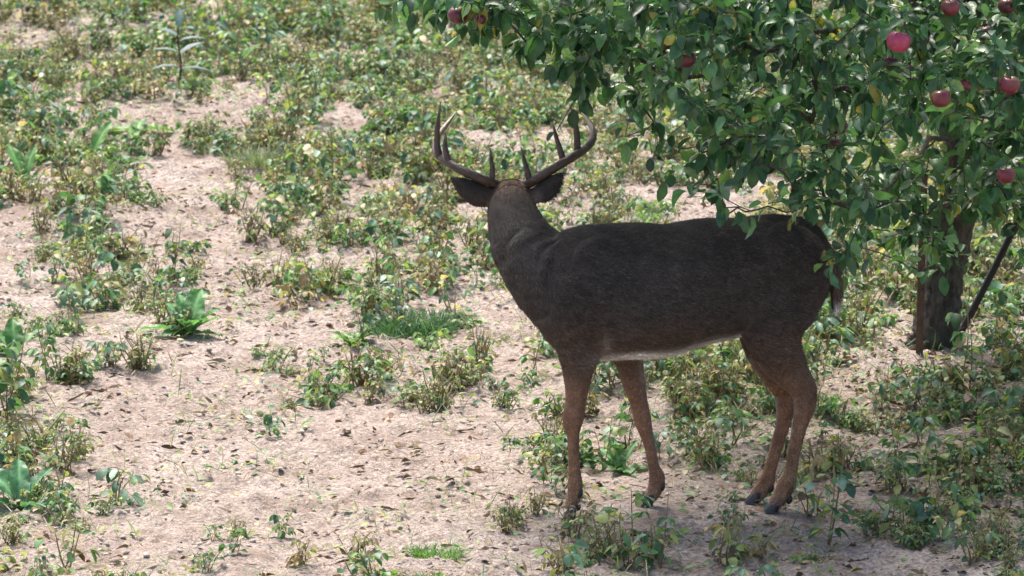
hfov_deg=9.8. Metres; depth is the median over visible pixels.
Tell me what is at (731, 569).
bean plant
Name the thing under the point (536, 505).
bean plant
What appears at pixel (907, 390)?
bean plant
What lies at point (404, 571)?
bean plant
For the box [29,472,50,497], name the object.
bean plant
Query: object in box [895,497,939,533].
bean plant
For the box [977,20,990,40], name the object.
apple
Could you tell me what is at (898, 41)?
apple
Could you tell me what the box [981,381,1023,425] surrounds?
bean plant
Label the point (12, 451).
bean plant
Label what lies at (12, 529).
bean plant
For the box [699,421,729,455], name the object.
bean plant
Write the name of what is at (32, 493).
weed
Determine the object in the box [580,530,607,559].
bean plant
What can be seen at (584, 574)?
bean plant
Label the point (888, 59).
apple
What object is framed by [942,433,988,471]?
bean plant
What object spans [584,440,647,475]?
broadleaf plant
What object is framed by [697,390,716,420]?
bean plant
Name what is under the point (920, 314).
stake
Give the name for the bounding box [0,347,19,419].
bean plant
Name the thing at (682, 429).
bean plant
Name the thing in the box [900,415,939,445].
bean plant
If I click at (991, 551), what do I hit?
bean plant
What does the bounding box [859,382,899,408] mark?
bean plant
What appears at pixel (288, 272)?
broadleaf plant
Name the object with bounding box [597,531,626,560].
bean plant
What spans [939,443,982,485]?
bean plant
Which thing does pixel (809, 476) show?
bean plant
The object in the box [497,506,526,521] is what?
weed
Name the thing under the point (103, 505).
bean plant
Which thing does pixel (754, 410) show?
bean plant
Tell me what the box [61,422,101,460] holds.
bean plant
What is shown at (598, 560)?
bean plant
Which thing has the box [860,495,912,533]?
bean plant
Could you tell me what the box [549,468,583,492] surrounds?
bean plant
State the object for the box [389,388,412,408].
bean plant
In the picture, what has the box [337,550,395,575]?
bean plant
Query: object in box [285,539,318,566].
bean plant
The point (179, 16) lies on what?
tall weed
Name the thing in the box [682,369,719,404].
bean plant
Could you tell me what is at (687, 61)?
apple
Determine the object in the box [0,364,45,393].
bean plant
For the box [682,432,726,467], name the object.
bean plant
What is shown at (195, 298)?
broadleaf plant
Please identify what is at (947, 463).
bean plant
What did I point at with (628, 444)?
bean plant
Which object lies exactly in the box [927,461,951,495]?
bean plant
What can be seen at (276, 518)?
bean plant
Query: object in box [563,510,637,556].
bean plant
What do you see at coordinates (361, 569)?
bean plant
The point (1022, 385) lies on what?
bean plant
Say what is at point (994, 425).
bean plant
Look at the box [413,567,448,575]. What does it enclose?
bean plant
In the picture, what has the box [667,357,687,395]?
bean plant
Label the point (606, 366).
bean plant
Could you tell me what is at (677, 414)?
bean plant
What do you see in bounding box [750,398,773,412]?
bean plant
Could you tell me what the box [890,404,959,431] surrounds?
weed
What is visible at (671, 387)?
bean plant
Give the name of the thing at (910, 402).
bean plant
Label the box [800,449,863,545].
bean plant
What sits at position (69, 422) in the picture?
bean plant
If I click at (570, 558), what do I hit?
bean plant
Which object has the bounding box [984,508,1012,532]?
bean plant
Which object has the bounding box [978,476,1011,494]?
bean plant
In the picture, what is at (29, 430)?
bean plant
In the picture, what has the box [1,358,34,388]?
bean plant
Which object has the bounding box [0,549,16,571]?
bean plant
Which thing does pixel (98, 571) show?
bean plant
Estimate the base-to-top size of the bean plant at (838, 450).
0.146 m
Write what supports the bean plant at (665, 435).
on the ground at (158, 534)
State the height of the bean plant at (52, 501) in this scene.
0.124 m
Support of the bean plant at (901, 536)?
on the ground at (158, 534)
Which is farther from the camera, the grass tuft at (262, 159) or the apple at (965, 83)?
the grass tuft at (262, 159)
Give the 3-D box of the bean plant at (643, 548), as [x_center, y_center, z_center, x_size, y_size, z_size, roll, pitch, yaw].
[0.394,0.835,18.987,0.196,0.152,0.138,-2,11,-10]
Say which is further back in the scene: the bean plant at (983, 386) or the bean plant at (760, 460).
the bean plant at (983, 386)
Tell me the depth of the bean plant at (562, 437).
20.54 m
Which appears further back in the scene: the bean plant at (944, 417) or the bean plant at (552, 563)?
the bean plant at (944, 417)
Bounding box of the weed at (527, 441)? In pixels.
[518,438,546,447]
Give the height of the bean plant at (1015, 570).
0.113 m
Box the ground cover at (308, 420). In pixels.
[0,0,1023,575]
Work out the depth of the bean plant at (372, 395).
21.51 m
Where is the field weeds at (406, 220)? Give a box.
[0,0,1023,575]
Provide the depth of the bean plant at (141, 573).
18.49 m
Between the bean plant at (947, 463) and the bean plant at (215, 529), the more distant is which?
the bean plant at (947, 463)
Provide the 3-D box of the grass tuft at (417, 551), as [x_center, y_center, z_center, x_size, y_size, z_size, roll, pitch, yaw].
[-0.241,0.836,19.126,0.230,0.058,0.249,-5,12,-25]
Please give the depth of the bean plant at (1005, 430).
20.30 m
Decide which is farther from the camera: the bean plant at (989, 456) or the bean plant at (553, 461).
the bean plant at (553, 461)
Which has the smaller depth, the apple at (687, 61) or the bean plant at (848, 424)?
the apple at (687, 61)
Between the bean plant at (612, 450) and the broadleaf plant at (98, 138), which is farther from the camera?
the broadleaf plant at (98, 138)
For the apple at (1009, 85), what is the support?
hanging from the apple tree
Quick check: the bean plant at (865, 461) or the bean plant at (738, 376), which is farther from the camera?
the bean plant at (738, 376)
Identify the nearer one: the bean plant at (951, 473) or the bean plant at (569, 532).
the bean plant at (569, 532)
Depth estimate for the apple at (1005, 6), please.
18.97 m
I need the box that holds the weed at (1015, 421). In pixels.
[1001,416,1023,437]
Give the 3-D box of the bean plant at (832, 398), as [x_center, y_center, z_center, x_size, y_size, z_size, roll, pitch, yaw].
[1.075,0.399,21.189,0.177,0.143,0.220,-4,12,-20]
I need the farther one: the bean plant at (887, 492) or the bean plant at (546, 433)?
the bean plant at (546, 433)
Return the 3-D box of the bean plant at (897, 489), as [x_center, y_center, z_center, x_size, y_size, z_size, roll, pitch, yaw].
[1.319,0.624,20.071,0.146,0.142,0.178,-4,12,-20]
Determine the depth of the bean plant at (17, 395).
21.36 m
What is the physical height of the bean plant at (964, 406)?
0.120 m
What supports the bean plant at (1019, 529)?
on the ground at (158, 534)
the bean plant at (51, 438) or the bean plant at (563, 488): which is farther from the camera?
the bean plant at (51, 438)
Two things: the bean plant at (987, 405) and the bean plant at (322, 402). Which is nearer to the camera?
the bean plant at (987, 405)
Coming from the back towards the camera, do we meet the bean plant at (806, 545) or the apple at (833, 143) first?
the apple at (833, 143)
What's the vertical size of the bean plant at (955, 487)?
0.310 m
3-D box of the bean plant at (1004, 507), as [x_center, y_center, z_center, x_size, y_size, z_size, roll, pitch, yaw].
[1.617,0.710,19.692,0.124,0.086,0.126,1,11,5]
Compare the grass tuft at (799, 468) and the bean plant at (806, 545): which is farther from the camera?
the grass tuft at (799, 468)
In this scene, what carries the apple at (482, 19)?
hanging from the apple tree
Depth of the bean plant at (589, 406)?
21.26 m
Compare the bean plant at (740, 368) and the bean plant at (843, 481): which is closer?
the bean plant at (843, 481)
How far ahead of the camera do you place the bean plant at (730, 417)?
21.07 m
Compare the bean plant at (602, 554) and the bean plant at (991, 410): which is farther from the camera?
the bean plant at (991, 410)
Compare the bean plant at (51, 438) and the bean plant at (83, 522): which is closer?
the bean plant at (83, 522)
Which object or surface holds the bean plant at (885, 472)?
on the ground at (158, 534)
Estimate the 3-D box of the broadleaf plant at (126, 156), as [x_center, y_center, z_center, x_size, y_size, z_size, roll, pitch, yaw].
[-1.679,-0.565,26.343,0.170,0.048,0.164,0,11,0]
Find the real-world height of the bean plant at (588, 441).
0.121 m
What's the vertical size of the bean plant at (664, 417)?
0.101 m
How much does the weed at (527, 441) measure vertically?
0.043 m
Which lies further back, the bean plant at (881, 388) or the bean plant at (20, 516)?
the bean plant at (881, 388)
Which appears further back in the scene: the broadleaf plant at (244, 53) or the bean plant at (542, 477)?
the broadleaf plant at (244, 53)
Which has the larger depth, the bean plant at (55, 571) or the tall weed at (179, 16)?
the tall weed at (179, 16)
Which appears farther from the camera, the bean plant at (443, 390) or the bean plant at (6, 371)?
the bean plant at (443, 390)
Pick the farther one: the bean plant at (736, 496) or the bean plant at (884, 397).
the bean plant at (884, 397)
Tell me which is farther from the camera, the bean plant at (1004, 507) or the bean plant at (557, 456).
the bean plant at (557, 456)
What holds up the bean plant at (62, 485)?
on the ground at (158, 534)
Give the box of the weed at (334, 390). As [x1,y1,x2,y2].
[295,373,353,409]
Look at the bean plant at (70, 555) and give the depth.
18.91 m
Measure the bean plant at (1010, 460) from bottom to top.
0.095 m
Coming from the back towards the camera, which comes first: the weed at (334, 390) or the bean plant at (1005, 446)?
the weed at (334, 390)
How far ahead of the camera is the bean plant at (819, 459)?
20.34 m
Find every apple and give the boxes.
[447,6,467,23]
[474,7,485,23]
[663,26,669,49]
[680,51,695,67]
[827,134,842,149]
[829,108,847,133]
[884,55,898,67]
[886,22,910,52]
[930,79,950,106]
[941,0,959,15]
[960,72,970,89]
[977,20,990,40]
[997,157,1015,182]
[998,0,1012,13]
[999,67,1019,94]
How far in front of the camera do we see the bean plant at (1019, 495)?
19.66 m
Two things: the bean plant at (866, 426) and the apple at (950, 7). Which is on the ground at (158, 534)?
the bean plant at (866, 426)
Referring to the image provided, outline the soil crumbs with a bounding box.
[0,1,1023,575]
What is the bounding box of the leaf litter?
[0,0,1023,575]
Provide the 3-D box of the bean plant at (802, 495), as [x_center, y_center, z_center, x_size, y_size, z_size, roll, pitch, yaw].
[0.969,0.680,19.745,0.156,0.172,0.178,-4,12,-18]
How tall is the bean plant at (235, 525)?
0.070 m
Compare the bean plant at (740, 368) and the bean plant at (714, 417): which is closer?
the bean plant at (714, 417)
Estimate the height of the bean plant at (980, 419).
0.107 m
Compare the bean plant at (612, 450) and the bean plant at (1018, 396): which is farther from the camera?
the bean plant at (1018, 396)
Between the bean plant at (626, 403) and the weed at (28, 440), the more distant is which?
the bean plant at (626, 403)
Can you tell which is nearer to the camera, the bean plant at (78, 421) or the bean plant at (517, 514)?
the bean plant at (517, 514)
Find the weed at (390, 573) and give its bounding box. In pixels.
[380,570,446,575]
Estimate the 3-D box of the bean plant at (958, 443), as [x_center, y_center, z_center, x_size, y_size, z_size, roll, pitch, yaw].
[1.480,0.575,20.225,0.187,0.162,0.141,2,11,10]
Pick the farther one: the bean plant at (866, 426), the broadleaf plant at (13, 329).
the broadleaf plant at (13, 329)
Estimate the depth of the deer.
19.54 m
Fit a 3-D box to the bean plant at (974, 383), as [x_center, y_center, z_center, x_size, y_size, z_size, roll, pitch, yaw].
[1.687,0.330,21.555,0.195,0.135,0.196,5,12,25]
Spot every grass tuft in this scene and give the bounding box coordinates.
[218,135,301,171]
[346,304,477,339]
[399,540,474,561]
[781,465,828,477]
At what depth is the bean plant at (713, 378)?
21.39 m
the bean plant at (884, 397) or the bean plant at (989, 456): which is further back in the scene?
the bean plant at (884, 397)
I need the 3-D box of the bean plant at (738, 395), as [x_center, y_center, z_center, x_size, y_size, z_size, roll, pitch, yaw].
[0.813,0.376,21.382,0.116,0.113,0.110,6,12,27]
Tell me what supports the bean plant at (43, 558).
on the ground at (158, 534)
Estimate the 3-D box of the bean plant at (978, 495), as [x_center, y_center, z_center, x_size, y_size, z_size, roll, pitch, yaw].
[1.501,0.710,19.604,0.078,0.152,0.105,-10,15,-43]
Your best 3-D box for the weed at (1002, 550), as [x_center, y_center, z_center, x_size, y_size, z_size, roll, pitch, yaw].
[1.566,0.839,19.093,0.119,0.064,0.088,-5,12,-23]
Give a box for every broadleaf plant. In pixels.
[0,144,52,184]
[0,318,44,352]
[0,458,75,508]
[76,121,112,163]
[109,118,174,137]
[113,153,149,165]
[140,288,222,336]
[223,42,262,63]
[271,269,308,283]
[328,329,374,344]
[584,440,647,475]
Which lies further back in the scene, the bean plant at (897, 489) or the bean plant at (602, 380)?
the bean plant at (602, 380)
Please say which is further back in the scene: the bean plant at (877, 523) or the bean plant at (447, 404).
the bean plant at (447, 404)
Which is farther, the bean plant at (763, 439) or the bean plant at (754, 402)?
the bean plant at (754, 402)
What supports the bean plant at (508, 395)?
on the ground at (158, 534)
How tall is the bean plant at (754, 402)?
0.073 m
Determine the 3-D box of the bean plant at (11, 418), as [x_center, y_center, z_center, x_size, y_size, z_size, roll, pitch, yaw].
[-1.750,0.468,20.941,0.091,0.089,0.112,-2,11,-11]
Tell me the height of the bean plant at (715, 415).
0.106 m
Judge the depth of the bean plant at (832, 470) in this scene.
20.33 m
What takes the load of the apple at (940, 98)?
hanging from the apple tree
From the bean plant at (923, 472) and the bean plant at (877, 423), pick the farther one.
the bean plant at (877, 423)
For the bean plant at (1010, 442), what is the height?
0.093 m
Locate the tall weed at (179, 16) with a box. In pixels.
[149,9,211,86]
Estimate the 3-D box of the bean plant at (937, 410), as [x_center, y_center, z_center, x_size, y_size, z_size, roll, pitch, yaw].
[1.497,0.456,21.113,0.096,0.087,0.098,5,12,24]
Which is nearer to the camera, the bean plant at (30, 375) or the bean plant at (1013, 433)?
the bean plant at (1013, 433)
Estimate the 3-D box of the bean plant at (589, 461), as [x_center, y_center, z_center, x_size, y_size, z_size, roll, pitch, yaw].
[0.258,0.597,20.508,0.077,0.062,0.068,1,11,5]
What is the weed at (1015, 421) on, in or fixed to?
on the ground at (158, 534)
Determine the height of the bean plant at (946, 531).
0.193 m
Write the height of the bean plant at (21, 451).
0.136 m
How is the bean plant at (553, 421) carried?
on the ground at (158, 534)
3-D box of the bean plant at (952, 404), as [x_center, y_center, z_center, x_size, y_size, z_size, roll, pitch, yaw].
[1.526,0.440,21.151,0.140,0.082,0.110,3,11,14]
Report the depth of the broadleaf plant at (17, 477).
19.82 m
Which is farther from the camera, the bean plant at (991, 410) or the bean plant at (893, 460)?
the bean plant at (991, 410)
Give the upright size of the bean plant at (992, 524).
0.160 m
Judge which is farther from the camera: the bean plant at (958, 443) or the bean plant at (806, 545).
the bean plant at (958, 443)
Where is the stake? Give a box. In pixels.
[916,174,927,354]
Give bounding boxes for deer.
[432,101,844,517]
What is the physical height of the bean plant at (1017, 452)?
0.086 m
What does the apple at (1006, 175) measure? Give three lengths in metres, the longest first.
0.082 x 0.060 x 0.059 m
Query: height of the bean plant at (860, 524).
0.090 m
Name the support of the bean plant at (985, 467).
on the ground at (158, 534)
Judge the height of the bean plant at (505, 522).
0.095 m
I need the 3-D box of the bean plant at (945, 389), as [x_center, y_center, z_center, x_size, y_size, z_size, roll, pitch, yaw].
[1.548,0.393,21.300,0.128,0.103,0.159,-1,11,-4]
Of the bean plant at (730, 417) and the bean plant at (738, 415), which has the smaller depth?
the bean plant at (738, 415)
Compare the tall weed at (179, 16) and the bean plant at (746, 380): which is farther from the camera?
the tall weed at (179, 16)
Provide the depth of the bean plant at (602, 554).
19.14 m
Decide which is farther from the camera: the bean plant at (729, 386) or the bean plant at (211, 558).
the bean plant at (729, 386)
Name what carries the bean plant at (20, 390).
on the ground at (158, 534)
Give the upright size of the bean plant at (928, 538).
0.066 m
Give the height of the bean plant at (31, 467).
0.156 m
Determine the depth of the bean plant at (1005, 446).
20.30 m
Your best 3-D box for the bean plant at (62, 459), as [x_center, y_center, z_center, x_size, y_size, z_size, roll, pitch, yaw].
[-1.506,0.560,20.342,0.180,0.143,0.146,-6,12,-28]
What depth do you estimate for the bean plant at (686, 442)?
20.60 m
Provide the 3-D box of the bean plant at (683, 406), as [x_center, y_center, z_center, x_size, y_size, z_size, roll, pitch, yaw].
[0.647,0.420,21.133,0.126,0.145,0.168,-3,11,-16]
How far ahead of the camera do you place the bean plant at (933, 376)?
21.52 m
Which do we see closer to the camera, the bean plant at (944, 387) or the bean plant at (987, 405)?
the bean plant at (987, 405)
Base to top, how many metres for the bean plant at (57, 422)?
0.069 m
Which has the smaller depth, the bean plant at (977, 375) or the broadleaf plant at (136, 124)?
the bean plant at (977, 375)
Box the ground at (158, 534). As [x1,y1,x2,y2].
[0,0,1023,575]
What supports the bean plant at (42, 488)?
on the ground at (158, 534)
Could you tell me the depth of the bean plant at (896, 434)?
20.42 m
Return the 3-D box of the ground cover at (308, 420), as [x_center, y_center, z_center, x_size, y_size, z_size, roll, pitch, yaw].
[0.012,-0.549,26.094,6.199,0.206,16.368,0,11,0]
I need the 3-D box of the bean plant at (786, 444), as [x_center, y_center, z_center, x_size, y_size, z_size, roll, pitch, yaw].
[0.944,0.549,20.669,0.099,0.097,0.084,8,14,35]
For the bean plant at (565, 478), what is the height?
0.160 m
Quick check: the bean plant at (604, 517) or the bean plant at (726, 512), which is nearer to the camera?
the bean plant at (604, 517)
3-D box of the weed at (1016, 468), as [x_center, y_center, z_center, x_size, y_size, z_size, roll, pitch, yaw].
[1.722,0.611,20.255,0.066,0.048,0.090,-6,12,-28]
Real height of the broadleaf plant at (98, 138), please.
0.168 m
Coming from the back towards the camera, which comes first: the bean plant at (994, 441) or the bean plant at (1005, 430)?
the bean plant at (994, 441)
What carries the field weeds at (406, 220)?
on the ground at (158, 534)
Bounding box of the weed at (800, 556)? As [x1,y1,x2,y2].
[792,553,816,564]
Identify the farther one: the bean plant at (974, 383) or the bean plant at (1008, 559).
the bean plant at (974, 383)
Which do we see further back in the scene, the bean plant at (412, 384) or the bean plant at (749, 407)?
the bean plant at (412, 384)
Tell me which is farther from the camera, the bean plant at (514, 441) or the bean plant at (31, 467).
the bean plant at (514, 441)
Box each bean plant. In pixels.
[0,331,37,418]
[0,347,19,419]
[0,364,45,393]
[0,409,24,430]
[0,422,20,435]
[0,426,10,453]
[0,430,56,469]
[0,433,30,456]
[0,516,26,545]
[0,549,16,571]
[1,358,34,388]
[2,452,64,496]
[2,506,40,524]
[8,379,32,401]
[8,410,73,455]
[8,487,37,507]
[21,425,50,437]
[21,433,51,454]
[23,488,88,526]
[27,564,60,575]
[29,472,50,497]
[29,554,55,571]
[33,479,61,499]
[33,479,66,510]
[33,520,99,575]
[39,429,60,447]
[42,430,94,472]
[42,451,74,505]
[44,413,74,430]
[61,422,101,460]
[62,418,91,444]
[65,513,90,533]
[82,564,120,575]
[88,496,124,516]
[95,467,150,505]
[106,564,150,575]
[190,548,224,572]
[203,524,224,541]
[216,528,250,555]
[226,518,246,536]
[254,414,285,437]
[269,508,295,539]
[280,395,296,410]
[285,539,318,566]
[310,395,324,408]
[330,564,367,575]
[334,531,378,557]
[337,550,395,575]
[352,376,386,403]
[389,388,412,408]
[394,378,431,401]
[396,567,413,575]
[400,386,439,412]
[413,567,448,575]
[418,365,465,409]
[430,396,454,410]
[487,504,523,533]
[488,391,509,408]
[494,385,530,408]
[499,435,521,451]
[502,496,528,527]
[521,435,581,473]
[521,486,554,515]
[523,437,566,485]
[527,410,564,447]
[532,389,564,419]
[534,424,606,464]
[536,535,585,574]
[536,538,588,575]
[542,430,558,451]
[544,438,565,464]
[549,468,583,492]
[550,504,598,538]
[552,458,600,499]
[560,438,593,466]
[561,377,613,418]
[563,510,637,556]
[576,547,606,566]
[579,443,595,464]
[579,455,597,466]
[580,418,624,470]
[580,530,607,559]
[580,565,595,575]
[588,394,600,406]
[590,360,610,394]
[595,490,654,566]
[597,360,618,389]
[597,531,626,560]
[598,538,607,556]
[603,405,658,448]
[605,526,666,569]
[614,367,631,414]
[624,434,640,450]
[626,491,690,567]
[638,430,675,457]
[646,523,679,558]
[655,370,706,415]
[659,413,697,440]
[662,354,716,391]
[664,384,679,402]
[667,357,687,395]
[668,436,712,459]
[669,413,687,445]
[672,384,714,419]
[672,402,697,424]
[673,385,710,423]
[677,419,723,441]
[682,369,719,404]
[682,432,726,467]
[688,379,716,407]
[692,357,746,398]
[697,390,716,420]
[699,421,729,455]
[703,399,731,421]
[703,416,725,434]
[703,443,731,466]
[704,354,745,393]
[704,507,757,566]
[706,394,746,425]
[707,357,735,402]
[707,503,752,529]
[711,406,765,446]
[713,369,744,391]
[719,379,757,405]
[721,490,742,501]
[723,558,784,575]
[725,405,758,427]
[727,368,749,393]
[728,384,747,396]
[728,468,744,481]
[729,546,746,562]
[734,399,767,417]
[737,462,761,485]
[739,353,766,390]
[742,532,779,559]
[743,402,759,416]
[747,385,775,412]
[750,379,771,404]
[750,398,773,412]
[751,395,773,412]
[751,414,792,453]
[752,455,766,467]
[769,437,789,457]
[785,471,830,516]
[786,434,846,480]
[797,469,811,492]
[797,539,833,564]
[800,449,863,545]
[814,408,832,438]
[816,381,841,414]
[817,397,866,428]
[819,430,861,470]
[821,464,841,477]
[843,407,874,433]
[849,445,874,472]
[849,512,890,536]
[855,416,874,433]
[857,507,885,529]
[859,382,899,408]
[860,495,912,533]
[861,366,901,393]
[864,411,897,434]
[866,376,892,401]
[867,494,931,543]
[872,405,911,431]
[872,470,906,494]
[875,461,903,486]
[876,449,912,480]
[876,451,926,495]
[877,405,914,456]
[878,380,903,401]
[894,518,935,549]
[895,372,941,406]
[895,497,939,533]
[898,525,929,545]
[899,396,921,411]
[900,378,949,415]
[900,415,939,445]
[900,498,953,537]
[903,451,935,476]
[908,422,955,476]
[909,453,980,541]
[910,365,965,393]
[910,525,936,543]
[911,473,942,496]
[922,400,961,422]
[922,404,946,421]
[922,435,976,476]
[924,488,955,515]
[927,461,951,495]
[930,382,964,409]
[930,440,984,473]
[931,381,954,398]
[933,509,1000,565]
[936,479,984,516]
[938,459,993,495]
[939,408,956,425]
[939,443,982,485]
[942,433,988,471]
[944,446,958,474]
[948,388,978,416]
[948,459,985,519]
[949,466,972,482]
[949,502,979,524]
[950,358,1002,391]
[961,483,985,520]
[961,524,987,546]
[963,506,1016,556]
[964,422,1010,464]
[966,397,994,417]
[966,449,1006,469]
[967,348,1004,388]
[968,451,1009,493]
[968,534,1005,560]
[971,408,1023,446]
[972,398,1012,422]
[974,382,1000,396]
[974,524,1016,551]
[976,413,1021,432]
[977,444,1012,469]
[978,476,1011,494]
[980,427,1008,451]
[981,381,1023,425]
[981,463,1005,503]
[982,397,1023,437]
[984,487,1020,513]
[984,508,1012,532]
[994,434,1022,460]
[994,525,1023,549]
[995,423,1023,451]
[997,538,1023,568]
[998,441,1023,471]
[1002,380,1023,406]
[1002,472,1023,492]
[1003,387,1023,417]
[1003,563,1023,575]
[1005,449,1023,469]
[1009,470,1023,494]
[1011,492,1023,514]
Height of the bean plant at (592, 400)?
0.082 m
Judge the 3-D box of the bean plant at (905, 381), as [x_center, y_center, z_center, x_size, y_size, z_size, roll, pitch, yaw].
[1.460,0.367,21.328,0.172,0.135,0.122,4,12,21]
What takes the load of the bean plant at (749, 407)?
on the ground at (158, 534)
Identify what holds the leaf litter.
on the ground at (158, 534)
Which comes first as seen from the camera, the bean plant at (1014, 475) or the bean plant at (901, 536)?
the bean plant at (901, 536)
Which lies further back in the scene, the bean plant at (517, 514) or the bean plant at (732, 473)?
the bean plant at (732, 473)
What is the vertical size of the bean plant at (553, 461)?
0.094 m
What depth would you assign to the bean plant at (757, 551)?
19.04 m
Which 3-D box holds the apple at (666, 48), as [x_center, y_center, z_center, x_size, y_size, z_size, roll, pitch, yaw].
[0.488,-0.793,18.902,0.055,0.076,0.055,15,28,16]
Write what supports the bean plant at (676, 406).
on the ground at (158, 534)
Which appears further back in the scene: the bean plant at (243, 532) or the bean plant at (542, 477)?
the bean plant at (542, 477)
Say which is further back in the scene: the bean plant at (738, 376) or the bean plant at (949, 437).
the bean plant at (738, 376)
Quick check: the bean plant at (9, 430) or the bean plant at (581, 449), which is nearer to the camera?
the bean plant at (581, 449)
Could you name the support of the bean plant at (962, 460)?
on the ground at (158, 534)
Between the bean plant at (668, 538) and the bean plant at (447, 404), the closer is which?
the bean plant at (668, 538)
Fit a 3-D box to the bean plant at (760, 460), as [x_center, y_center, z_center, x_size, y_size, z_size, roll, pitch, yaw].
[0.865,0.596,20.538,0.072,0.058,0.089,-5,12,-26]
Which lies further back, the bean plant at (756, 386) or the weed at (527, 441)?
the bean plant at (756, 386)
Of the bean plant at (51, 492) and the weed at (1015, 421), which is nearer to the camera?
the bean plant at (51, 492)
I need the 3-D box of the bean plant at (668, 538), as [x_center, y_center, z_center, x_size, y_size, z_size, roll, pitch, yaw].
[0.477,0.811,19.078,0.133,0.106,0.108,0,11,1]
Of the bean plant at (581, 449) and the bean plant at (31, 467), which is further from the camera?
the bean plant at (581, 449)
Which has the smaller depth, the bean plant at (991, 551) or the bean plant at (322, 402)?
the bean plant at (991, 551)
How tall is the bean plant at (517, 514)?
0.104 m
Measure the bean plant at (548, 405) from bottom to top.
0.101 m
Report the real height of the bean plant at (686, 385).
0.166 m
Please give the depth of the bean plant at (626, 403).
21.22 m
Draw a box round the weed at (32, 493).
[27,490,39,501]
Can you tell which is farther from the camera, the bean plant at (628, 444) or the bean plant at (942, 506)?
the bean plant at (628, 444)
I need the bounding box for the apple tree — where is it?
[374,0,1023,350]
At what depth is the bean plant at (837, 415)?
21.05 m
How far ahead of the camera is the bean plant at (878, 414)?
21.02 m
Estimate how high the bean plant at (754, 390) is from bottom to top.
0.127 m
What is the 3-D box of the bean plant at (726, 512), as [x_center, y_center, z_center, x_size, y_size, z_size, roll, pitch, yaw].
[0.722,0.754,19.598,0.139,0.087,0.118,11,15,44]
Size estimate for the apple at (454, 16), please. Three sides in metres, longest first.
0.091 x 0.067 x 0.067 m
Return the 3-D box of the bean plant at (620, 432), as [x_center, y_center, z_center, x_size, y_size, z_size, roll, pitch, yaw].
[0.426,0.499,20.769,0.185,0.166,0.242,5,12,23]
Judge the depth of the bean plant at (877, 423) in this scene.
20.94 m
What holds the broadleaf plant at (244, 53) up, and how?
on the ground at (158, 534)
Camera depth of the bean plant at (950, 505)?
19.63 m
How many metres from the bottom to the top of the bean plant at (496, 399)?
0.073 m
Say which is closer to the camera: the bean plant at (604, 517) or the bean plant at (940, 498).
the bean plant at (604, 517)
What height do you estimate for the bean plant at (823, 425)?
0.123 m
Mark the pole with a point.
(989, 276)
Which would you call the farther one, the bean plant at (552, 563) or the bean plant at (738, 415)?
the bean plant at (738, 415)
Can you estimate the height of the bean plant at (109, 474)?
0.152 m
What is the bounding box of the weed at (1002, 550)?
[980,543,1013,556]
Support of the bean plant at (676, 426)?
on the ground at (158, 534)
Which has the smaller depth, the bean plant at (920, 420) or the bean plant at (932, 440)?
the bean plant at (932, 440)
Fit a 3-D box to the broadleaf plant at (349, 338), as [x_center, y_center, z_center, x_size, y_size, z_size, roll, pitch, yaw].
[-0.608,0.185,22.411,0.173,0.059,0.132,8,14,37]
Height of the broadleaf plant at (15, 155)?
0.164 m
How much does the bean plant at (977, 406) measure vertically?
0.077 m
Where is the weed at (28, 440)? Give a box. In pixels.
[4,434,44,446]
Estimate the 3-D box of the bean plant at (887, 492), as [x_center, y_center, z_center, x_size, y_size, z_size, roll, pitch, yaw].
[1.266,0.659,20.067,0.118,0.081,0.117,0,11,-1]
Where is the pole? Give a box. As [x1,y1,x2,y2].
[958,222,1016,331]
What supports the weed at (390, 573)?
on the ground at (158, 534)
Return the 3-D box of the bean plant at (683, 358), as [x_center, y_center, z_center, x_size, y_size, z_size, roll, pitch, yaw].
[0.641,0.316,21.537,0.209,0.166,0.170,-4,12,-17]
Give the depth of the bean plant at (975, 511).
19.54 m
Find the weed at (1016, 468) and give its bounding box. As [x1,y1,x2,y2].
[1008,460,1023,471]
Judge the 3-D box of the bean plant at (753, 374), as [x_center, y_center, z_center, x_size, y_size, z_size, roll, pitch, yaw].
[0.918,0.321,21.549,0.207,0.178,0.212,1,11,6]
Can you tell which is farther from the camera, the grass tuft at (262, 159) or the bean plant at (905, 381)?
the grass tuft at (262, 159)
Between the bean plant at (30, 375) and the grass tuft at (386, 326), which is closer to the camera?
the bean plant at (30, 375)
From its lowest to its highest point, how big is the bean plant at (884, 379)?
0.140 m
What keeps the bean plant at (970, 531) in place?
on the ground at (158, 534)
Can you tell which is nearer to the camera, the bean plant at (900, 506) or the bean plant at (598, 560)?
the bean plant at (598, 560)
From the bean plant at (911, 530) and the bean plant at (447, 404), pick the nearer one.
the bean plant at (911, 530)
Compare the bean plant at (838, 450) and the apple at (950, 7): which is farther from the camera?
the bean plant at (838, 450)
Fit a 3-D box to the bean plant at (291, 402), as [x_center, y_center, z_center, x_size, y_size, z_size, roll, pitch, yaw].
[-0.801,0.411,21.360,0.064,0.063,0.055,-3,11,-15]
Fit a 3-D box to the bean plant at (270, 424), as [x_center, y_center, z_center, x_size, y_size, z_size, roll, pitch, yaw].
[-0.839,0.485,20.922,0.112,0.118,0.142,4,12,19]
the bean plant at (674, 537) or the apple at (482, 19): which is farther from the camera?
the apple at (482, 19)
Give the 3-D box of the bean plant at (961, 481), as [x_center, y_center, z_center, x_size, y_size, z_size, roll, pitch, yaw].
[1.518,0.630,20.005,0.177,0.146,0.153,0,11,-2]

